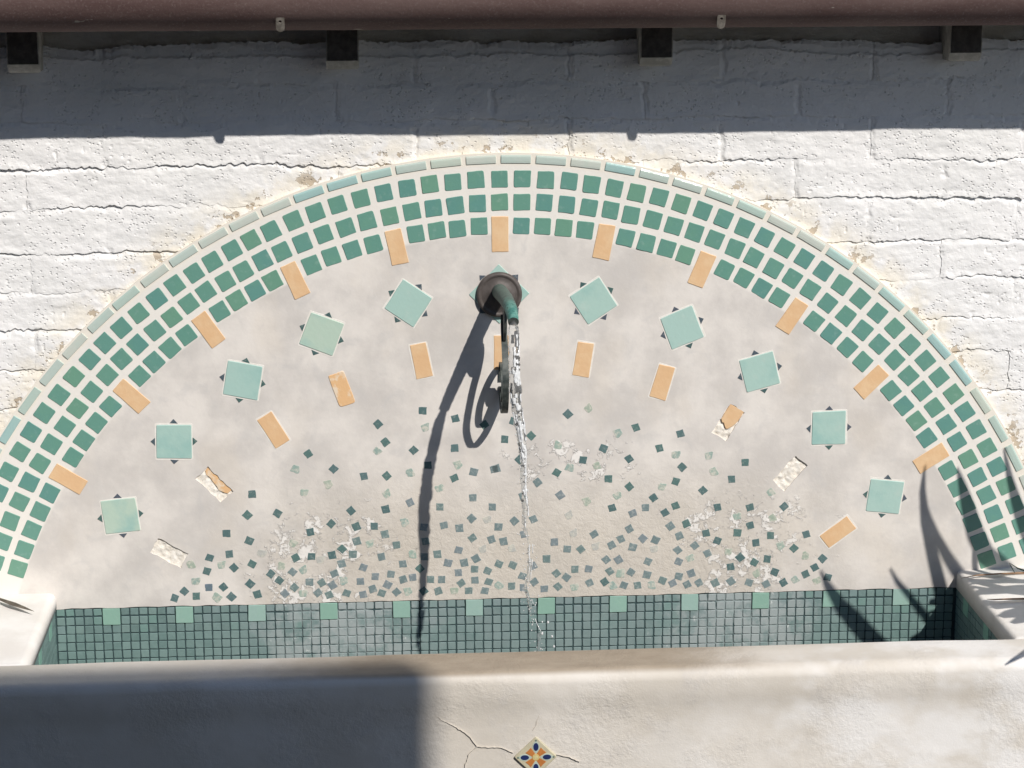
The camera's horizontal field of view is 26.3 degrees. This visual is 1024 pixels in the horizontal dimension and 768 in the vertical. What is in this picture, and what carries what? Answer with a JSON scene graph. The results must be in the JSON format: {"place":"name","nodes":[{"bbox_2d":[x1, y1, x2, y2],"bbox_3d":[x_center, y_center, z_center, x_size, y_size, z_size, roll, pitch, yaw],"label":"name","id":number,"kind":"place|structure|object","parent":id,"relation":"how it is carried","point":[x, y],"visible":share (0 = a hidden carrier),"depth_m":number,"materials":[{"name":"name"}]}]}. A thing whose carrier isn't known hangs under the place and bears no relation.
{"place":"outdoors","nodes":[
{"label":"outdoors","id":0,"kind":"place"},
{"bbox_3d":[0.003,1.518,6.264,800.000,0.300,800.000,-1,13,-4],"label":"patio","id":1,"kind":"structure","parent":0,"visible":0},
{"bbox_2d":[0,25,1023,463],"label":"block wall","id":2,"kind":"structure","parent":1,"relation":"on","point":[890,159],"depth_m":5.76,"materials":[{"name":"white brick"}]},
{"bbox_2d":[5,32,43,72],"bbox_3d":[-1.242,-0.860,5.598,0.081,0.120,0.122,-1,13,-4],"label":"rafter tail","id":3,"kind":"object","parent":2,"relation":"attached to","point":[24,51],"visible":0.71,"depth_m":5.54},
{"bbox_2d":[325,30,358,68],"bbox_3d":[-0.438,-0.877,5.651,0.084,0.120,0.122,-1,13,-4],"label":"rafter tail","id":4,"kind":"object","parent":2,"relation":"attached to","point":[342,49],"visible":0.71,"depth_m":5.59},
{"bbox_2d":[0,152,1023,609],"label":"mosaic arch","id":5,"kind":"structure","parent":2,"relation":"attached to","point":[292,398],"depth_m":5.92,"materials":[{"name":"tile"}]},
{"bbox_2d":[476,272,521,412],"bbox_3d":[-0.024,-0.086,5.726,0.122,0.367,0.305,-1,13,-4],"label":"fountain spout","id":6,"kind":"object","parent":5,"relation":"attached to","point":[498,294],"visible":0.98,"depth_m":5.82,"materials":[{"name":"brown metal"}]},
{"bbox_2d":[508,321,554,650],"bbox_3d":[0.021,0.373,5.557,0.095,1.042,0.266,-6,15,-24],"label":"water jet","id":7,"kind":"object","parent":6,"relation":"attached to","point":[515,389],"visible":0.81,"depth_m":5.50,"materials":[{"name":"white"}]},
{"bbox_2d":[0,0,1023,31],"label":"roof edge pipe","id":8,"kind":"object","parent":2,"relation":"attached to","point":[119,15],"visible":1,"depth_m":5.36,"materials":[{"name":"brown metal"}]},
{"bbox_2d":[636,28,672,65],"bbox_3d":[0.369,-0.893,5.706,0.084,0.120,0.122,-1,13,-4],"label":"rafter tail","id":9,"kind":"object","parent":2,"relation":"attached to","point":[654,46],"visible":0.71,"depth_m":5.65},
{"bbox_2d":[939,25,982,60],"bbox_3d":[1.179,-0.914,5.759,0.085,0.120,0.122,-1,13,-4],"label":"rafter tail","id":10,"kind":"object","parent":2,"relation":"attached to","point":[961,43],"visible":0.71,"depth_m":5.71},
{"bbox_2d":[0,567,1023,767],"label":"fountain basin","id":11,"kind":"object","parent":1,"relation":"on","point":[930,677],"visible":1,"depth_m":5.44,"materials":[{"name":"paint"}]},
{"bbox_2d":[0,598,32,610],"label":"dry leaf","id":12,"kind":"object","parent":11,"relation":"on","point":[11,603],"visible":1,"depth_m":5.82,"materials":[{"name":"beige plant"}]},
{"bbox_2d":[963,563,1023,599],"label":"yucca","id":13,"kind":"object","parent":1,"relation":"on","point":[1002,574],"visible":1,"depth_m":6.03,"materials":[{"name":"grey plant"}]}
]}

